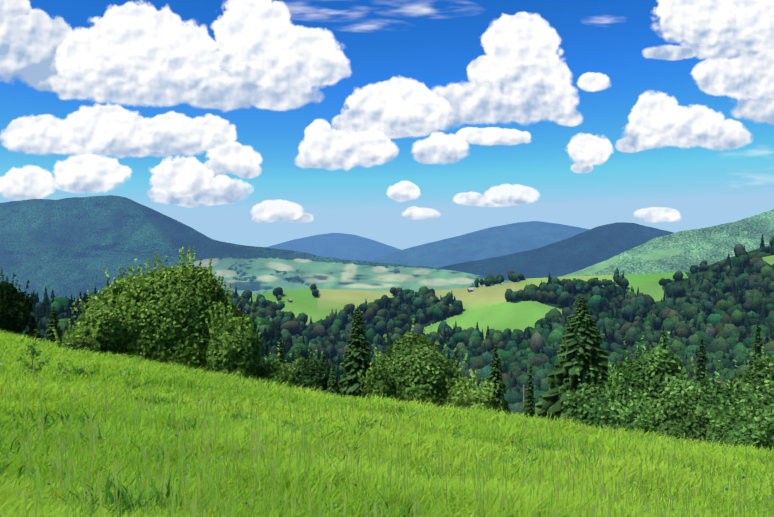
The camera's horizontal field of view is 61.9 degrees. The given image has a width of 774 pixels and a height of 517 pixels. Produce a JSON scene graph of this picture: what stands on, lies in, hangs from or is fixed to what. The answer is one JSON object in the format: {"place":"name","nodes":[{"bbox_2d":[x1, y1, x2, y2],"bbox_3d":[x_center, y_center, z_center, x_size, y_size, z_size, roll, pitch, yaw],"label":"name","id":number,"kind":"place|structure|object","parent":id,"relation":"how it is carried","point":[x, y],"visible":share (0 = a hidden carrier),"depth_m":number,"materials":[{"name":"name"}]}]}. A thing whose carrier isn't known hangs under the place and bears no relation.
{"place":"outdoors","nodes":[
{"label":"outdoors","id":0,"kind":"place"},
{"bbox_2d":[0,165,53,199],"bbox_3d":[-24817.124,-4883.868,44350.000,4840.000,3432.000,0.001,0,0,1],"label":"cloud","id":1,"kind":"structure","parent":0,"point":[27,182],"depth_m":44349.59,"materials":[{"name":"white"}]},
{"bbox_2d":[0,0,80,100],"bbox_3d":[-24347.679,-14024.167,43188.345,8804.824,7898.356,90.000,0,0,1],"label":"cloud","id":2,"kind":"structure","parent":0,"point":[31,40],"depth_m":43140.05,"materials":[{"name":"white"}]},
{"bbox_2d":[50,153,131,192],"bbox_3d":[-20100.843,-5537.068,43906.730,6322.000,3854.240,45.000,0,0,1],"label":"cloud","id":3,"kind":"structure","parent":0,"point":[88,173],"depth_m":43887.15,"materials":[{"name":"white"}]},
{"bbox_2d":[0,103,236,158],"bbox_3d":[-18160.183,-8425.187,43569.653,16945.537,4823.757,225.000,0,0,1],"label":"cloud","id":4,"kind":"structure","parent":0,"point":[108,129],"depth_m":43511.70,"materials":[{"name":"white"}]},
{"bbox_2d":[49,0,230,107],"bbox_3d":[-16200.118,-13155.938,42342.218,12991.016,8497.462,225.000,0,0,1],"label":"cloud","id":5,"kind":"structure","parent":0,"point":[131,53],"depth_m":42280.76,"materials":[{"name":"white"}]},
{"bbox_2d":[148,156,250,207],"bbox_3d":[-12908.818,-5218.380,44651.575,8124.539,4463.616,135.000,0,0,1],"label":"cloud","id":6,"kind":"structure","parent":0,"point":[189,182],"depth_m":44608.02,"materials":[{"name":"white"}]},
{"bbox_2d":[203,142,261,181],"bbox_3d":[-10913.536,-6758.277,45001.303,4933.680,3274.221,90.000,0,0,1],"label":"cloud","id":7,"kind":"structure","parent":0,"point":[239,159],"depth_m":44957.19,"materials":[{"name":"white"}]},
{"bbox_2d":[0,195,511,301],"bbox_3d":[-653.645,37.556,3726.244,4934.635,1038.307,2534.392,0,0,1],"label":"mountain terrain","id":8,"kind":"structure","parent":0,"point":[68,247],"depth_m":4207.25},
{"bbox_2d":[200,0,350,112],"bbox_3d":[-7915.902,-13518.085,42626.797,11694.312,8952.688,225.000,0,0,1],"label":"cloud","id":9,"kind":"structure","parent":0,"point":[271,55],"depth_m":42537.69,"materials":[{"name":"white"}]},
{"bbox_2d":[251,200,312,222],"bbox_3d":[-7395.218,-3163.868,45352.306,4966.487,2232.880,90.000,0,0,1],"label":"cloud","id":10,"kind":"structure","parent":0,"point":[266,211],"depth_m":45316.34,"materials":[{"name":"white"}]},
{"bbox_2d":[284,344,329,394],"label":"shrub leaves","id":11,"kind":"object","parent":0,"point":[310,372],"visible":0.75,"depth_m":58.93,"materials":[{"name":"green plant"}]},
{"bbox_2d":[267,233,400,260],"bbox_3d":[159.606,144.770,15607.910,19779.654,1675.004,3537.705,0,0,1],"label":"mountain","id":12,"kind":"structure","parent":0,"point":[345,246],"depth_m":16670.60,"materials":[{"name":"blue"}]},
{"bbox_2d":[295,119,397,169],"bbox_3d":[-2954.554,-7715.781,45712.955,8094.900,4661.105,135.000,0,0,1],"label":"cloud","id":13,"kind":"structure","parent":0,"point":[323,144],"depth_m":45663.96,"materials":[{"name":"white"}]},
{"bbox_2d":[314,6,429,29],"bbox_3d":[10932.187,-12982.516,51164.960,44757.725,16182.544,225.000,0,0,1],"label":"cloud","id":14,"kind":"structure","parent":0,"point":[423,10],"depth_m":51214.95,"materials":[{"name":"white"}]},
{"bbox_2d":[0,0,773,249],"label":"sky","id":15,"kind":"structure","parent":0,"point":[708,187],"materials":[{"name":"blue"}]},
{"bbox_2d":[331,77,451,137],"bbox_3d":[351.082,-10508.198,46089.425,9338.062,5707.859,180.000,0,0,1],"label":"cloud","id":16,"kind":"structure","parent":0,"point":[396,107],"depth_m":46025.93,"materials":[{"name":"white"}]},
{"bbox_2d":[387,181,419,201],"bbox_3d":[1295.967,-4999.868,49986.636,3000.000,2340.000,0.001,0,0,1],"label":"cloud","id":17,"kind":"structure","parent":0,"point":[401,191],"depth_m":49986.87,"materials":[{"name":"white"}]},
{"bbox_2d":[403,206,439,218],"bbox_3d":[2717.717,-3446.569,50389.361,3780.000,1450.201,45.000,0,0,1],"label":"cloud","id":18,"kind":"structure","parent":0,"point":[413,212],"depth_m":50368.27,"materials":[{"name":"white"}]},
{"bbox_2d":[75,209,773,300],"bbox_3d":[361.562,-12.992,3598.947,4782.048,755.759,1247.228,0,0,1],"label":"ridge terrain","id":19,"kind":"structure","parent":0,"point":[684,251],"depth_m":3670.54,"materials":[{"name":"green plant"}]},
{"bbox_2d":[411,132,467,163],"bbox_3d":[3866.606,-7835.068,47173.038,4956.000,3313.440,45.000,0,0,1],"label":"cloud","id":20,"kind":"structure","parent":0,"point":[441,147],"depth_m":47150.93,"materials":[{"name":"white"}]},
{"bbox_2d":[369,221,589,267],"bbox_3d":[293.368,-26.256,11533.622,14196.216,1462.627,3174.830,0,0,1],"label":"mountain","id":21,"kind":"structure","parent":0,"point":[502,240],"depth_m":11924.10,"materials":[{"name":"blue"}]},
{"bbox_2d":[456,127,530,144],"bbox_3d":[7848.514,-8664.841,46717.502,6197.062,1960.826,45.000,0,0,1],"label":"cloud","id":22,"kind":"structure","parent":0,"point":[488,136],"depth_m":46697.92,"materials":[{"name":"white"}]},
{"bbox_2d":[453,184,538,206],"bbox_3d":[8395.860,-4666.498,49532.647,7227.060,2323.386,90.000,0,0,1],"label":"cloud","id":23,"kind":"structure","parent":0,"point":[502,195],"depth_m":49517.52,"materials":[{"name":"white"}]},
{"bbox_2d":[412,12,582,136],"bbox_3d":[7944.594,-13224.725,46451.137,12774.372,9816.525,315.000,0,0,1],"label":"cloud","id":24,"kind":"structure","parent":0,"point":[520,72],"depth_m":46325.72,"materials":[{"name":"white"}]},
{"bbox_2d":[249,249,773,353],"bbox_3d":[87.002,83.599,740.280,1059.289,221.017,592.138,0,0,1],"label":"hill terrain","id":25,"kind":"structure","parent":0,"point":[490,306],"depth_m":923.35,"materials":[{"name":"green plant"}]},
{"bbox_2d":[256,263,708,322],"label":"trees","id":26,"kind":"object","parent":25,"relation":"on","point":[529,294],"visible":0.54,"depth_m":930.99,"materials":[{"name":"green plant"}]},
{"bbox_2d":[229,234,773,416],"bbox_3d":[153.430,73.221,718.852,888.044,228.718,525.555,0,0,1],"label":"hill forest","id":27,"kind":"object","parent":25,"relation":"on","point":[721,323],"visible":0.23,"depth_m":775.55,"materials":[{"name":"green plant"}]},
{"bbox_2d":[439,222,673,280],"bbox_3d":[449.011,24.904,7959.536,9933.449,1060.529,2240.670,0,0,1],"label":"mountain","id":28,"kind":"structure","parent":0,"point":[585,249],"depth_m":8119.45,"materials":[{"name":"blue"}]},
{"bbox_2d":[567,133,612,172],"bbox_3d":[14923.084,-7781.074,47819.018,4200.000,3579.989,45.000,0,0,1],"label":"cloud","id":29,"kind":"structure","parent":0,"point":[586,152],"depth_m":47798.44,"materials":[{"name":"white"}]},
{"bbox_2d":[577,72,609,91],"bbox_3d":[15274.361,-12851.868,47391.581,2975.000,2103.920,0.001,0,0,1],"label":"cloud","id":30,"kind":"structure","parent":0,"point":[591,81],"depth_m":47392.98,"materials":[{"name":"white"}]},
{"bbox_2d":[634,207,679,222],"bbox_3d":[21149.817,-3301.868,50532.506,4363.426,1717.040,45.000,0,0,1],"label":"cloud","id":31,"kind":"structure","parent":0,"point":[656,214],"depth_m":50510.62,"materials":[{"name":"white"}]},
{"bbox_2d":[616,92,750,152],"bbox_3d":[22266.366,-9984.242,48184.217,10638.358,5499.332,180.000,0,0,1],"label":"cloud","id":32,"kind":"structure","parent":0,"point":[659,119],"depth_m":48165.93,"materials":[{"name":"white"}]},
{"bbox_2d":[643,0,773,60],"bbox_3d":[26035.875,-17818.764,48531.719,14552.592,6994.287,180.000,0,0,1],"label":"cloud","id":33,"kind":"structure","parent":0,"point":[719,29],"depth_m":48480.35,"materials":[{"name":"white"}]},
{"bbox_2d":[691,44,773,123],"bbox_3d":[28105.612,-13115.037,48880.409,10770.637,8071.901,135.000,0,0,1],"label":"cloud","id":34,"kind":"structure","parent":0,"point":[747,83],"depth_m":48843.13,"materials":[{"name":"white"}]},
{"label":"spur terrain","id":35,"kind":"structure","parent":0,"visible":0},
{"bbox_2d":[19,280,344,382],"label":"spur forest","id":36,"kind":"object","parent":35,"relation":"on","point":[41,311],"visible":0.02,"depth_m":406.92,"materials":[{"name":"green plant"}]},
{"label":"meadow ground","id":37,"kind":"structure","parent":0,"visible":0},
{"bbox_2d":[0,269,35,334],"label":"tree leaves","id":38,"kind":"object","parent":37,"relation":"on","point":[16,308],"visible":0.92,"depth_m":71.56,"materials":[{"name":"green plant"}]},
{"bbox_2d":[16,329,50,374],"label":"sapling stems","id":39,"kind":"object","parent":37,"relation":"on","point":[32,354],"visible":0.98,"depth_m":24.20,"materials":[{"name":"green plant"}]},
{"bbox_2d":[25,316,41,341],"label":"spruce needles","id":40,"kind":"object","parent":37,"relation":"on","point":[32,327],"visible":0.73,"depth_m":74.18,"materials":[{"name":"green plant"}]},
{"bbox_2d":[44,307,62,343],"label":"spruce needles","id":41,"kind":"object","parent":37,"relation":"on","point":[53,321],"visible":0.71,"depth_m":78.13,"materials":[{"name":"green plant"}]},
{"bbox_2d":[52,318,100,353],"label":"bush leaves","id":42,"kind":"object","parent":37,"relation":"on","point":[79,342],"visible":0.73,"depth_m":52.49,"materials":[{"name":"green plant"}]},
{"bbox_2d":[62,285,140,355],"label":"bush leaves","id":43,"kind":"object","parent":37,"relation":"on","point":[112,332],"visible":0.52,"depth_m":55.25,"materials":[{"name":"green plant"}]},
{"bbox_2d":[86,245,243,371],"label":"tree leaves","id":44,"kind":"object","parent":37,"relation":"on","point":[170,313],"visible":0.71,"depth_m":56.91,"materials":[{"name":"green plant"}]},
{"bbox_2d":[205,297,262,379],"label":"bush leaves","id":45,"kind":"object","parent":37,"relation":"on","point":[234,345],"visible":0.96,"depth_m":53.45,"materials":[{"name":"green plant"}]},
{"bbox_2d":[253,341,297,387],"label":"shrub leaves","id":46,"kind":"object","parent":37,"relation":"on","point":[274,370],"visible":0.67,"depth_m":55.16,"materials":[{"name":"green plant"}]},
{"bbox_2d":[276,338,284,363],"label":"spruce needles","id":47,"kind":"object","parent":37,"relation":"on","point":[281,355],"visible":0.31,"depth_m":71.86,"materials":[{"name":"green plant"}]},
{"bbox_2d":[320,350,328,389],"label":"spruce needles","id":48,"kind":"object","parent":37,"relation":"on","point":[323,360],"visible":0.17,"depth_m":65.79,"materials":[{"name":"green plant"}]},
{"bbox_2d":[325,364,340,397],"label":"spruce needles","id":49,"kind":"object","parent":37,"relation":"on","point":[333,386],"visible":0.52,"depth_m":57.71,"materials":[{"name":"green plant"}]},
{"bbox_2d":[338,305,373,398],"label":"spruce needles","id":50,"kind":"object","parent":37,"relation":"on","point":[357,354],"visible":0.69,"depth_m":61.20,"materials":[{"name":"green plant"}]},
{"bbox_2d":[357,352,396,400],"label":"shrub leaves","id":51,"kind":"object","parent":37,"relation":"on","point":[378,381],"visible":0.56,"depth_m":51.32,"materials":[{"name":"green plant"}]},
{"bbox_2d":[0,342,772,516],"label":"meadow flowers","id":52,"kind":"object","parent":37,"relation":"on","point":[210,511],"visible":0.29,"depth_m":13.14,"materials":[{"name":"white plant"}]},
{"bbox_2d":[0,333,773,516],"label":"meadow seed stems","id":53,"kind":"object","parent":37,"relation":"on","point":[182,452],"visible":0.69,"depth_m":9.46,"materials":[{"name":"green plant"}]},
{"bbox_2d":[0,330,773,516],"bbox_3d":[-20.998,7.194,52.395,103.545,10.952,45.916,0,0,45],"label":"meadow grass","id":54,"kind":"structure","parent":37,"relation":"on","point":[451,447],"depth_m":13.32,"materials":[{"name":"green plant"}]},
{"bbox_2d":[362,318,467,408],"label":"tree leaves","id":55,"kind":"object","parent":37,"relation":"on","point":[423,369],"visible":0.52,"depth_m":54.29,"materials":[{"name":"green plant"}]},
{"bbox_2d":[453,344,458,368],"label":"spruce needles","id":56,"kind":"object","parent":37,"relation":"on","point":[455,354],"visible":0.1,"depth_m":71.65,"materials":[{"name":"green plant"}]},
{"bbox_2d":[443,368,486,409],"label":"shrub leaves","id":57,"kind":"object","parent":37,"relation":"on","point":[450,398],"visible":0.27,"depth_m":49.40,"materials":[{"name":"green plant"}]},
{"bbox_2d":[452,370,501,414],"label":"shrub leaves","id":58,"kind":"object","parent":37,"relation":"on","point":[483,398],"visible":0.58,"depth_m":42.28,"materials":[{"name":"green plant"}]},
{"bbox_2d":[487,345,508,414],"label":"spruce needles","id":59,"kind":"object","parent":37,"relation":"on","point":[495,373],"visible":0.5,"depth_m":57.41,"materials":[{"name":"green plant"}]},
{"bbox_2d":[523,384,524,412],"bbox_3d":[12.771,15.249,60.164,0.334,7.042,0.325,0,0,28],"label":"wooden post","id":60,"kind":"object","parent":37,"relation":"on","point":[523,398],"visible":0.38,"depth_m":60.13,"materials":[{"name":"brown wood"}]},
{"bbox_2d":[524,364,534,417],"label":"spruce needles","id":61,"kind":"object","parent":37,"relation":"on","point":[529,406],"visible":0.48,"depth_m":59.48,"materials":[{"name":"green plant"}]},
{"bbox_2d":[532,296,611,424],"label":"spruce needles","id":62,"kind":"object","parent":37,"relation":"on","point":[582,350],"visible":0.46,"depth_m":40.96,"materials":[{"name":"green plant"}]},
{"bbox_2d":[562,357,651,431],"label":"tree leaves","id":63,"kind":"object","parent":37,"relation":"on","point":[583,408],"visible":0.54,"depth_m":39.06,"materials":[{"name":"green plant"}]},
{"bbox_2d":[597,389,659,435],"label":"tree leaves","id":64,"kind":"object","parent":37,"relation":"on","point":[630,422],"visible":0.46,"depth_m":34.41,"materials":[{"name":"green plant"}]},
{"bbox_2d":[608,331,687,408],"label":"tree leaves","id":65,"kind":"object","parent":37,"relation":"on","point":[648,372],"visible":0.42,"depth_m":44.09,"materials":[{"name":"green plant"}]},
{"bbox_2d":[660,325,667,349],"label":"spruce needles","id":66,"kind":"object","parent":37,"relation":"on","point":[663,335],"visible":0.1,"depth_m":51.43,"materials":[{"name":"green plant"}]},
{"bbox_2d":[639,373,708,443],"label":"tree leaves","id":67,"kind":"object","parent":37,"relation":"on","point":[677,419],"visible":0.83,"depth_m":36.73,"materials":[{"name":"green plant"}]},
{"bbox_2d":[696,336,709,383],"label":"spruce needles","id":68,"kind":"object","parent":37,"relation":"on","point":[701,361],"visible":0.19,"depth_m":49.37,"materials":[{"name":"green plant"}]},
{"bbox_2d":[658,356,751,427],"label":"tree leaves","id":69,"kind":"object","parent":37,"relation":"on","point":[709,394],"visible":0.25,"depth_m":39.74,"materials":[{"name":"green plant"}]},
{"bbox_2d":[703,390,773,452],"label":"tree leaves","id":70,"kind":"object","parent":37,"relation":"on","point":[731,430],"visible":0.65,"depth_m":33.01,"materials":[{"name":"green plant"}]},
{"bbox_2d":[714,344,773,412],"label":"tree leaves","id":71,"kind":"object","parent":37,"relation":"on","point":[759,372],"visible":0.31,"depth_m":43.00,"materials":[{"name":"green plant"}]},
{"bbox_2d":[735,379,773,440],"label":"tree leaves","id":72,"kind":"object","parent":37,"relation":"on","point":[763,411],"visible":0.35,"depth_m":36.67,"materials":[{"name":"green plant"}]},
{"bbox_2d":[751,322,762,363],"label":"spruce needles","id":73,"kind":"object","parent":37,"relation":"on","point":[758,343],"visible":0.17,"depth_m":51.31,"materials":[{"name":"green plant"}]}
]}

